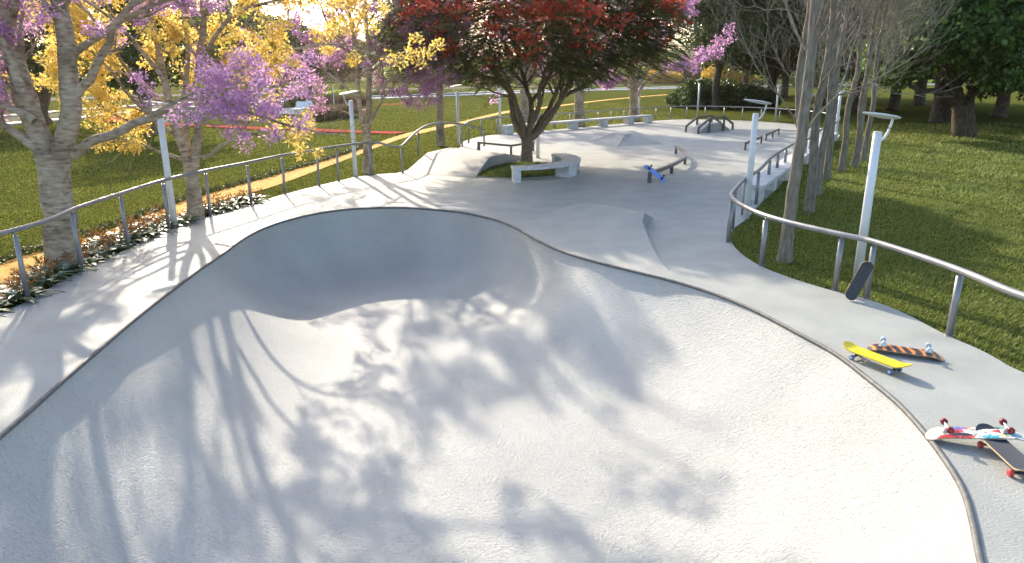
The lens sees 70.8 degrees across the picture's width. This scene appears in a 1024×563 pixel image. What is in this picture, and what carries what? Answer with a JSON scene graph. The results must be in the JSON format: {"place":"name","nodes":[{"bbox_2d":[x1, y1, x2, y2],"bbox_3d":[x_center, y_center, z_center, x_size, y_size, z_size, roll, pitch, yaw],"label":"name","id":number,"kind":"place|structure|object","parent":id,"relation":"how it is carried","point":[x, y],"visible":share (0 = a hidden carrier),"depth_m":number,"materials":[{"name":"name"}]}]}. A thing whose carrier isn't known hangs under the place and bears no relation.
{"place":"outdoors","nodes":[
{"label":"outdoors","id":0,"kind":"place"},
{"bbox_2d":[104,120,404,134],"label":"red path","id":1,"kind":"structure","parent":0,"point":[325,130],"depth_m":39.70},
{"bbox_2d":[295,103,365,120],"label":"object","id":2,"kind":"structure","parent":0,"point":[328,115],"depth_m":48.07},
{"bbox_2d":[0,94,666,288],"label":"sand path","id":3,"kind":"structure","parent":0,"point":[263,183],"depth_m":21.04,"materials":[{"name":"beige sand"}]},
{"bbox_2d":[24,0,693,55],"label":"sky","id":4,"kind":"structure","parent":0,"point":[275,10],"materials":[{"name":"white"}]},
{"bbox_2d":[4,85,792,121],"bbox_3d":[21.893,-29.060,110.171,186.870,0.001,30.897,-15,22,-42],"label":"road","id":5,"kind":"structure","parent":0,"point":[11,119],"depth_m":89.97,"materials":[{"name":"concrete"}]},
{"bbox_2d":[4,84,851,117],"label":"pavement","id":6,"kind":"structure","parent":0,"point":[13,115],"depth_m":94.86,"materials":[{"name":"grey concrete"}]},
{"bbox_2d":[9,82,851,101],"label":"road","id":7,"kind":"structure","parent":0,"point":[379,90],"depth_m":121.50,"materials":[{"name":"grey asphalt"}]},
{"bbox_2d":[6,84,934,124],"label":"pavement","id":8,"kind":"structure","parent":0,"point":[20,122],"depth_m":90.32,"materials":[{"name":"grey concrete"}]},
{"bbox_2d":[0,119,1023,562],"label":"skate deck","id":9,"kind":"structure","parent":0,"point":[46,343],"depth_m":11.66,"materials":[{"name":"concrete"}]},
{"bbox_2d":[0,122,484,301],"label":"railing","id":10,"kind":"object","parent":9,"relation":"on","point":[23,276],"visible":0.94,"depth_m":14.77,"materials":[{"name":"metal"}]},
{"bbox_2d":[405,148,520,176],"bbox_3d":[-1.414,-4.466,26.038,2.756,0.506,7.593,5,17,15],"label":"skate hump","id":11,"kind":"object","parent":9,"relation":"on","point":[460,162],"visible":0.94,"depth_m":24.08,"materials":[{"name":"concrete"}]},
{"bbox_2d":[0,207,984,562],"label":"skate bowl","id":12,"kind":"object","parent":9,"relation":"in","point":[388,385],"visible":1,"depth_m":8.84,"materials":[{"name":"concrete"}]},
{"bbox_2d":[477,141,533,154],"bbox_3d":[-0.250,-5.372,28.912,2.332,0.380,1.431,0,16,0],"label":"grind rail","id":13,"kind":"object","parent":9,"relation":"on","point":[497,144],"visible":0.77,"depth_m":28.70,"materials":[{"name":"metal"}]},
{"bbox_2d":[477,174,554,178],"bbox_3d":[0.044,-3.637,23.650,3.494,0.035,3.494,0,16,0],"label":"planter bed","id":14,"kind":"object","parent":9,"relation":"on","point":[511,178],"visible":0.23,"depth_m":22.11,"materials":[{"name":"grey concrete"}]},
{"bbox_2d":[478,161,555,177],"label":"grass","id":15,"kind":"structure","parent":14,"relation":"in","point":[503,170],"depth_m":22.77,"materials":[{"name":"green plant"}]},
{"bbox_2d":[351,0,708,161],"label":"flame tree","id":16,"kind":"object","parent":9,"relation":"on","point":[558,14],"visible":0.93,"depth_m":22.51,"materials":[{"name":"brown plant"}]},
{"bbox_2d":[531,88,539,157],"bbox_3d":[0.959,-5.905,26.870,0.620,2.636,0.284,9,19,29],"label":"street lamp","id":17,"kind":"object","parent":9,"relation":"on","point":[538,147],"visible":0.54,"depth_m":27.02,"materials":[{"name":"metal"}]},
{"bbox_2d":[511,153,580,182],"bbox_3d":[1.340,-3.614,22.813,1.501,0.449,4.340,7,18,22],"label":"curved bench","id":18,"kind":"object","parent":9,"relation":"on","point":[566,165],"visible":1,"depth_m":22.18,"materials":[{"name":"concrete"}]},
{"bbox_2d":[501,115,652,134],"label":"concrete bench","id":19,"kind":"object","parent":9,"relation":"on","point":[509,128],"visible":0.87,"depth_m":41.45,"materials":[{"name":"grey concrete"}]},
{"bbox_2d":[520,203,683,282],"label":"skate bank","id":20,"kind":"structure","parent":9,"relation":"on","point":[613,235],"depth_m":14.14,"materials":[{"name":"concrete"}]},
{"bbox_2d":[590,131,660,145],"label":"pyramid ramp","id":21,"kind":"structure","parent":9,"relation":"on","point":[627,138],"depth_m":32.62,"materials":[{"name":"concrete"}]},
{"bbox_2d":[461,106,839,145],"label":"railing","id":22,"kind":"object","parent":9,"relation":"on","point":[481,119],"visible":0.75,"depth_m":43.80,"materials":[{"name":"metal"}]},
{"bbox_2d":[644,165,664,182],"bbox_3d":[4.234,-3.191,21.207,0.802,0.156,0.203,39,53,-2],"label":"skateboard","id":23,"kind":"object","parent":9,"relation":"on","point":[656,174],"visible":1,"depth_m":21.20,"materials":[{"name":"blue paint"}]},
{"bbox_2d":[647,145,686,182],"bbox_3d":[5.570,-4.121,24.768,0.747,0.320,8.071,5,17,17],"label":"grind rail","id":24,"kind":"object","parent":9,"relation":"on","point":[672,164],"visible":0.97,"depth_m":23.07,"materials":[{"name":"metal"}]},
{"bbox_2d":[685,115,733,133],"bbox_3d":[10.730,-8.548,38.988,1.047,0.785,4.061,16,22,42],"label":"fun box","id":25,"kind":"object","parent":9,"relation":"on","point":[709,126],"visible":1,"depth_m":38.62,"materials":[{"name":"concrete"}]},
{"bbox_2d":[742,132,838,200],"bbox_3d":[10.560,-4.541,26.053,0.540,0.400,18.500,9,19,28],"label":"concrete bench","id":26,"kind":"object","parent":9,"relation":"on","point":[780,173],"visible":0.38,"depth_m":20.22,"materials":[{"name":"grey concrete"}]},
{"bbox_2d":[845,261,873,299],"bbox_3d":[4.988,-0.017,10.348,0.173,0.608,0.133,26,18,13],"label":"skateboard","id":27,"kind":"object","parent":9,"relation":"on","point":[859,280],"visible":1,"depth_m":10.33,"materials":[{"name":"brown wood"}]},
{"bbox_2d":[725,116,1023,336],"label":"railing","id":28,"kind":"object","parent":9,"relation":"on","point":[977,277],"visible":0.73,"depth_m":10.67,"materials":[{"name":"metal"}]},
{"bbox_2d":[843,341,911,374],"bbox_3d":[4.088,0.872,8.095,0.203,0.156,0.802,-9,19,-28],"label":"skateboard","id":29,"kind":"object","parent":9,"relation":"on","point":[856,350],"visible":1,"depth_m":8.09,"materials":[{"name":"yellow paint"}]},
{"bbox_2d":[867,337,943,360],"bbox_3d":[4.590,0.783,8.400,0.802,0.156,0.203,7,18,24],"label":"skateboard","id":30,"kind":"object","parent":9,"relation":"on","point":[927,352],"visible":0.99,"depth_m":8.37,"materials":[{"name":"multicoloured wood"}]},
{"bbox_2d":[925,418,1023,440],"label":"skateboard","id":31,"kind":"object","parent":9,"relation":"on","point":[1006,432],"visible":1,"depth_m":6.36,"materials":[{"name":"multicoloured wood"}]},
{"bbox_2d":[975,423,1023,476],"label":"skateboard","id":32,"kind":"object","parent":9,"relation":"on","point":[1009,454],"visible":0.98,"depth_m":6.09,"materials":[{"name":"brown wood"}]},
{"bbox_2d":[0,82,1023,371],"bbox_3d":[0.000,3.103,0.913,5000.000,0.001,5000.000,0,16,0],"label":"ground","id":33,"kind":"structure","parent":0,"point":[908,112],"depth_m":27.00,"materials":[{"name":"green plant"}]},
{"bbox_2d":[0,293,17,312],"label":"bedding plant","id":34,"kind":"object","parent":33,"relation":"on","point":[6,310],"visible":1,"depth_m":10.00,"materials":[{"name":"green plant"}]},
{"bbox_2d":[0,272,38,303],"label":"bedding plant","id":35,"kind":"object","parent":33,"relation":"on","point":[16,291],"visible":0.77,"depth_m":10.35,"materials":[{"name":"green plant"}]},
{"bbox_2d":[0,0,43,71],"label":"leafy tree","id":36,"kind":"object","parent":33,"relation":"on","point":[27,48],"visible":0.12,"depth_m":38.99,"materials":[{"name":"plant"}]},
{"bbox_2d":[0,275,51,303],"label":"bedding plant","id":37,"kind":"object","parent":33,"relation":"on","point":[32,292],"visible":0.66,"depth_m":10.47,"materials":[{"name":"green plant"}]},
{"bbox_2d":[11,277,62,303],"bbox_3d":[-7.104,0.059,10.608,0.611,0.363,0.714,11,20,33],"label":"bedding plant","id":38,"kind":"object","parent":33,"relation":"on","point":[35,287],"visible":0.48,"depth_m":10.67,"materials":[{"name":"green plant"}]},
{"bbox_2d":[15,269,70,292],"bbox_3d":[-7.289,-0.039,10.946,0.790,0.358,0.746,3,17,11],"label":"bedding plant","id":39,"kind":"object","parent":33,"relation":"on","point":[37,279],"visible":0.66,"depth_m":11.01,"materials":[{"name":"green plant"}]},
{"bbox_2d":[30,263,69,285],"bbox_3d":[-7.316,-0.129,11.185,0.696,0.398,0.596,-4,17,-12],"label":"bedding plant","id":40,"kind":"object","parent":33,"relation":"on","point":[53,276],"visible":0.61,"depth_m":11.13,"materials":[{"name":"green plant"}]},
{"bbox_2d":[0,0,101,124],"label":"leafy tree","id":41,"kind":"object","parent":33,"relation":"on","point":[44,95],"visible":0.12,"depth_m":42.21,"materials":[{"name":"yellow plant"}]},
{"bbox_2d":[26,254,80,286],"bbox_3d":[-7.271,-0.203,11.388,0.765,0.425,0.723,14,22,40],"label":"bedding plant","id":42,"kind":"object","parent":33,"relation":"on","point":[59,272],"visible":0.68,"depth_m":11.44,"materials":[{"name":"green plant"}]},
{"bbox_2d":[26,255,84,273],"bbox_3d":[-7.559,-0.290,11.774,0.916,0.374,0.889,13,21,38],"label":"bedding plant","id":43,"kind":"object","parent":33,"relation":"on","point":[45,268],"visible":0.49,"depth_m":11.71,"materials":[{"name":"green plant"}]},
{"bbox_2d":[45,251,95,282],"bbox_3d":[-7.316,-0.261,11.656,0.863,0.385,0.738,7,18,21],"label":"bedding plant","id":44,"kind":"object","parent":33,"relation":"on","point":[67,264],"visible":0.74,"depth_m":11.78,"materials":[{"name":"green plant"}]},
{"bbox_2d":[58,251,97,269],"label":"bedding plant","id":45,"kind":"object","parent":33,"relation":"on","point":[78,266],"visible":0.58,"depth_m":11.92,"materials":[{"name":"green plant"}]},
{"bbox_2d":[83,249,108,266],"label":"bedding plant","id":46,"kind":"object","parent":33,"relation":"on","point":[91,262],"visible":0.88,"depth_m":12.40,"materials":[{"name":"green plant"}]},
{"bbox_2d":[84,238,119,259],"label":"bedding plant","id":47,"kind":"object","parent":33,"relation":"on","point":[104,251],"visible":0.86,"depth_m":12.78,"materials":[{"name":"green plant"}]},
{"bbox_2d":[94,235,126,255],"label":"bedding plant","id":48,"kind":"object","parent":33,"relation":"on","point":[112,238],"visible":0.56,"depth_m":13.08,"materials":[{"name":"green plant"}]},
{"bbox_2d":[114,224,148,246],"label":"bedding plant","id":49,"kind":"object","parent":33,"relation":"on","point":[130,234],"visible":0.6,"depth_m":13.80,"materials":[{"name":"green plant"}]},
{"bbox_2d":[43,0,221,135],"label":"leafy tree","id":50,"kind":"object","parent":33,"relation":"on","point":[129,56],"visible":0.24,"depth_m":34.57,"materials":[{"name":"yellow plant"}]},
{"bbox_2d":[116,221,157,242],"bbox_3d":[-7.374,-0.999,14.081,0.811,0.432,0.664,0,16,0],"label":"bedding plant","id":51,"kind":"object","parent":33,"relation":"on","point":[138,234],"visible":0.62,"depth_m":14.05,"materials":[{"name":"green plant"}]},
{"bbox_2d":[131,217,171,239],"bbox_3d":[-7.259,-1.086,14.398,0.881,0.420,0.908,8,18,24],"label":"bedding plant","id":52,"kind":"object","parent":33,"relation":"on","point":[147,236],"visible":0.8,"depth_m":14.39,"materials":[{"name":"green plant"}]},
{"bbox_2d":[137,213,178,232],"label":"bedding plant","id":53,"kind":"object","parent":33,"relation":"on","point":[154,226],"visible":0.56,"depth_m":14.81,"materials":[{"name":"green plant"}]},
{"bbox_2d":[144,101,177,227],"bbox_3d":[-7.176,-2.413,15.005,0.620,2.636,0.284,-6,17,-19],"label":"street lamp","id":54,"kind":"object","parent":33,"relation":"on","point":[167,171],"visible":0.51,"depth_m":14.96,"materials":[{"name":"metal"}]},
{"bbox_2d":[0,0,366,270],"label":"flowering tree","id":55,"kind":"object","parent":33,"relation":"on","point":[57,153],"visible":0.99,"depth_m":11.15,"materials":[{"name":"purple plant"}]},
{"bbox_2d":[0,138,380,263],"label":"border foliage","id":56,"kind":"object","parent":33,"relation":"on","point":[28,249],"visible":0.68,"depth_m":18.03,"materials":[{"name":"green plant"}]},
{"bbox_2d":[0,0,445,220],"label":"flowering tree","id":57,"kind":"object","parent":33,"relation":"on","point":[190,157],"visible":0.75,"depth_m":15.23,"materials":[{"name":"yellow plant"}]},
{"bbox_2d":[166,0,282,105],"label":"leafy tree","id":58,"kind":"object","parent":33,"relation":"on","point":[247,21],"visible":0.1,"depth_m":63.85,"materials":[{"name":"yellow plant"}]},
{"bbox_2d":[249,13,321,102],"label":"leafy tree","id":59,"kind":"object","parent":33,"relation":"on","point":[294,40],"visible":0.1,"depth_m":69.59,"materials":[{"name":"yellow plant"}]},
{"bbox_2d":[284,96,310,106],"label":"shrub","id":60,"kind":"object","parent":33,"relation":"on","point":[291,103],"visible":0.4,"depth_m":65.11,"materials":[{"name":"green plant"}]},
{"bbox_2d":[315,73,352,81],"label":"bush","id":61,"kind":"object","parent":33,"relation":"on","point":[325,78],"visible":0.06,"depth_m":187.52,"materials":[{"name":"green plant"}]},
{"bbox_2d":[311,93,374,106],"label":"reed grass","id":62,"kind":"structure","parent":33,"relation":"on","point":[338,99],"depth_m":62.80,"materials":[{"name":"green plant"}]},
{"bbox_2d":[302,27,384,90],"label":"leafy tree","id":63,"kind":"object","parent":33,"relation":"on","point":[342,73],"visible":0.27,"depth_m":101.89,"materials":[{"name":"yellow plant"}]},
{"bbox_2d":[221,0,474,173],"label":"flowering tree","id":64,"kind":"object","parent":33,"relation":"on","point":[367,123],"visible":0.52,"depth_m":22.08,"materials":[{"name":"purple plant"}]},
{"bbox_2d":[340,90,359,176],"bbox_3d":[-4.897,-4.495,22.081,0.620,2.636,0.284,-6,17,-19],"label":"street lamp","id":65,"kind":"object","parent":33,"relation":"on","point":[354,156],"visible":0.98,"depth_m":22.01,"materials":[{"name":"metal"}]},
{"bbox_2d":[345,61,396,81],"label":"bush","id":66,"kind":"object","parent":33,"relation":"on","point":[351,79],"visible":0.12,"depth_m":198.21,"materials":[{"name":"brown plant"}]},
{"bbox_2d":[364,18,425,88],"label":"leafy tree","id":67,"kind":"object","parent":33,"relation":"on","point":[402,72],"visible":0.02,"depth_m":108.43,"materials":[{"name":"yellow plant"}]},
{"bbox_2d":[383,65,431,82],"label":"bush","id":68,"kind":"object","parent":33,"relation":"on","point":[390,74],"visible":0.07,"depth_m":179.14,"materials":[{"name":"yellow plant"}]},
{"bbox_2d":[375,0,510,145],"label":"flowering tree","id":69,"kind":"object","parent":33,"relation":"on","point":[440,118],"visible":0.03,"depth_m":30.93,"materials":[{"name":"purple plant"}]},
{"bbox_2d":[452,84,461,145],"bbox_3d":[-2.376,-7.207,31.294,0.620,2.636,0.284,6,17,19],"label":"street lamp","id":70,"kind":"object","parent":33,"relation":"on","point":[457,118],"visible":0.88,"depth_m":31.22,"materials":[{"name":"metal"}]},
{"bbox_2d":[455,0,607,122],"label":"flowering tree","id":71,"kind":"object","parent":33,"relation":"on","point":[524,106],"visible":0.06,"depth_m":41.82,"materials":[{"name":"plant"}]},
{"bbox_2d":[519,0,636,126],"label":"flowering tree","id":72,"kind":"object","parent":33,"relation":"on","point":[579,101],"visible":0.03,"depth_m":41.93,"materials":[{"name":"plant"}]},
{"bbox_2d":[591,0,737,120],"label":"flowering tree","id":73,"kind":"object","parent":33,"relation":"on","point":[635,92],"visible":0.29,"depth_m":44.99,"materials":[{"name":"purple plant"}]},
{"bbox_2d":[646,69,684,83],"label":"bush","id":74,"kind":"object","parent":33,"relation":"on","point":[670,81],"visible":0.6,"depth_m":167.26,"materials":[{"name":"yellow plant"}]},
{"bbox_2d":[664,86,687,107],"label":"shrub","id":75,"kind":"object","parent":33,"relation":"on","point":[671,99],"visible":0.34,"depth_m":63.98,"materials":[{"name":"green plant"}]},
{"bbox_2d":[646,57,706,82],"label":"bush","id":76,"kind":"object","parent":33,"relation":"on","point":[698,74],"visible":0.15,"depth_m":174.31,"materials":[{"name":"yellow plant"}]},
{"bbox_2d":[677,77,720,108],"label":"shrub","id":77,"kind":"object","parent":33,"relation":"on","point":[691,93],"visible":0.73,"depth_m":61.65,"materials":[{"name":"green plant"}]},
{"bbox_2d":[655,0,790,109],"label":"leafy tree","id":78,"kind":"object","parent":33,"relation":"on","point":[741,56],"visible":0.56,"depth_m":55.36,"materials":[{"name":"green plant"}]},
{"bbox_2d":[700,63,757,82],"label":"bush","id":79,"kind":"object","parent":33,"relation":"on","point":[729,74],"visible":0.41,"depth_m":156.87,"materials":[{"name":"yellow plant"}]},
{"bbox_2d":[709,77,752,108],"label":"shrub","id":80,"kind":"object","parent":33,"relation":"on","point":[728,84],"visible":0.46,"depth_m":61.10,"materials":[{"name":"green plant"}]},
{"bbox_2d":[720,81,765,108],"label":"shrub","id":81,"kind":"object","parent":33,"relation":"on","point":[737,95],"visible":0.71,"depth_m":60.62,"materials":[{"name":"green plant"}]},
{"bbox_2d":[743,99,771,218],"bbox_3d":[5.277,-2.651,15.816,0.620,2.636,0.284,0,16,0],"label":"street lamp","id":82,"kind":"object","parent":33,"relation":"on","point":[750,169],"visible":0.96,"depth_m":15.74,"materials":[{"name":"metal"}]},
{"bbox_2d":[739,84,781,109],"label":"shrub","id":83,"kind":"object","parent":33,"relation":"on","point":[769,95],"visible":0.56,"depth_m":60.14,"materials":[{"name":"green plant"}]},
{"bbox_2d":[710,59,818,97],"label":"leafy tree","id":84,"kind":"object","parent":33,"relation":"on","point":[784,88],"visible":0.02,"depth_m":84.67,"materials":[{"name":"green plant"}]},
{"bbox_2d":[679,0,858,88],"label":"leafy tree","id":85,"kind":"object","parent":33,"relation":"on","point":[774,72],"visible":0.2,"depth_m":59.55,"materials":[{"name":"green plant"}]},
{"bbox_2d":[686,0,870,127],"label":"bare tree","id":86,"kind":"object","parent":33,"relation":"on","point":[800,70],"visible":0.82,"depth_m":13.51,"materials":[{"name":"grey plant"}]},
{"bbox_2d":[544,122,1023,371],"bbox_3d":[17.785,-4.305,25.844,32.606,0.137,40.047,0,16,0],"label":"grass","id":87,"kind":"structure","parent":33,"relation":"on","point":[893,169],"depth_m":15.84,"materials":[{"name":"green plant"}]},
{"bbox_2d":[753,71,847,86],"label":"bush","id":88,"kind":"object","parent":33,"relation":"on","point":[816,78],"visible":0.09,"depth_m":141.65,"materials":[{"name":"green plant"}]},
{"bbox_2d":[733,50,879,105],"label":"leafy tree","id":89,"kind":"object","parent":33,"relation":"on","point":[754,70],"visible":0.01,"depth_m":65.80,"materials":[{"name":"green plant"}]},
{"bbox_2d":[770,0,876,110],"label":"leafy tree","id":90,"kind":"object","parent":33,"relation":"on","point":[855,103],"visible":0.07,"depth_m":54.67,"materials":[{"name":"green plant"}]},
{"bbox_2d":[741,0,921,179],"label":"bare tree","id":91,"kind":"object","parent":33,"relation":"on","point":[828,161],"visible":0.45,"depth_m":21.11,"materials":[{"name":"grey plant"}]},
{"bbox_2d":[835,83,847,131],"bbox_3d":[15.196,-7.854,33.492,0.620,2.636,0.284,-3,17,-10],"label":"street lamp","id":92,"kind":"object","parent":33,"relation":"on","point":[838,112],"visible":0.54,"depth_m":33.40,"materials":[{"name":"metal"}]},
{"bbox_2d":[721,0,966,213],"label":"bare tree","id":93,"kind":"object","parent":33,"relation":"on","point":[809,200],"visible":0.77,"depth_m":15.99,"materials":[{"name":"grey plant"}]},
{"bbox_2d":[755,0,946,195],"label":"bare tree","id":94,"kind":"object","parent":33,"relation":"on","point":[831,93],"visible":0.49,"depth_m":18.67,"materials":[{"name":"grey plant"}]},
{"bbox_2d":[721,0,988,262],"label":"bare tree","id":95,"kind":"object","parent":33,"relation":"on","point":[785,251],"visible":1,"depth_m":11.97,"materials":[{"name":"grey plant"}]},
{"bbox_2d":[791,30,933,110],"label":"leafy tree","id":96,"kind":"object","parent":33,"relation":"on","point":[893,103],"visible":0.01,"depth_m":58.67,"materials":[{"name":"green plant"}]},
{"bbox_2d":[795,0,939,166],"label":"bare tree","id":97,"kind":"object","parent":33,"relation":"on","point":[856,152],"visible":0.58,"depth_m":23.98,"materials":[{"name":"grey plant"}]},
{"bbox_2d":[814,0,931,151],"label":"bare tree","id":98,"kind":"object","parent":33,"relation":"on","point":[881,45],"visible":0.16,"depth_m":28.15,"materials":[{"name":"grey plant"}]},
{"bbox_2d":[852,112,900,279],"bbox_3d":[5.551,-1.286,11.176,0.620,2.636,0.284,-2,17,-8],"label":"street lamp","id":99,"kind":"object","parent":33,"relation":"on","point":[877,138],"visible":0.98,"depth_m":11.08,"materials":[{"name":"metal"}]},
{"bbox_2d":[821,0,950,161],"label":"bare tree","id":100,"kind":"object","parent":33,"relation":"on","point":[864,152],"visible":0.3,"depth_m":25.58,"materials":[{"name":"grey plant"}]},
{"bbox_2d":[820,0,960,171],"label":"bare tree","id":101,"kind":"object","parent":33,"relation":"on","point":[845,140],"visible":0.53,"depth_m":22.76,"materials":[{"name":"grey plant"}]},
{"bbox_2d":[912,74,930,104],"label":"leafy tree","id":102,"kind":"object","parent":33,"relation":"on","point":[920,99],"visible":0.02,"depth_m":66.82,"materials":[{"name":"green plant"}]},
{"bbox_2d":[919,58,946,121],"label":"leafy tree","id":103,"kind":"object","parent":33,"relation":"on","point":[937,110],"depth_m":45.21,"materials":[{"name":"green plant"}]},
{"bbox_2d":[853,0,1023,137],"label":"broad tree","id":104,"kind":"object","parent":33,"relation":"on","point":[990,41],"visible":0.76,"depth_m":32.38,"materials":[{"name":"green plant"}]},
{"bbox_2d":[917,62,961,122],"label":"leafy tree","id":105,"kind":"object","parent":33,"relation":"on","point":[947,114],"visible":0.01,"depth_m":45.27,"materials":[{"name":"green plant"}]},
{"bbox_2d":[916,62,1010,117],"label":"leafy tree","id":106,"kind":"object","parent":33,"relation":"on","point":[1001,107],"visible":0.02,"depth_m":50.01,"materials":[{"name":"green plant"}]},
{"bbox_2d":[936,58,1023,101],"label":"leafy tree","id":107,"kind":"object","parent":33,"relation":"on","point":[980,96],"visible":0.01,"depth_m":39.86,"materials":[{"name":"green plant"}]},
{"bbox_2d":[158,77,933,81],"bbox_3d":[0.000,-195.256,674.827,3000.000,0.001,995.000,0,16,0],"label":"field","id":108,"kind":"structure","parent":0,"point":[537,79],"depth_m":221.14,"materials":[{"name":"green plant"}]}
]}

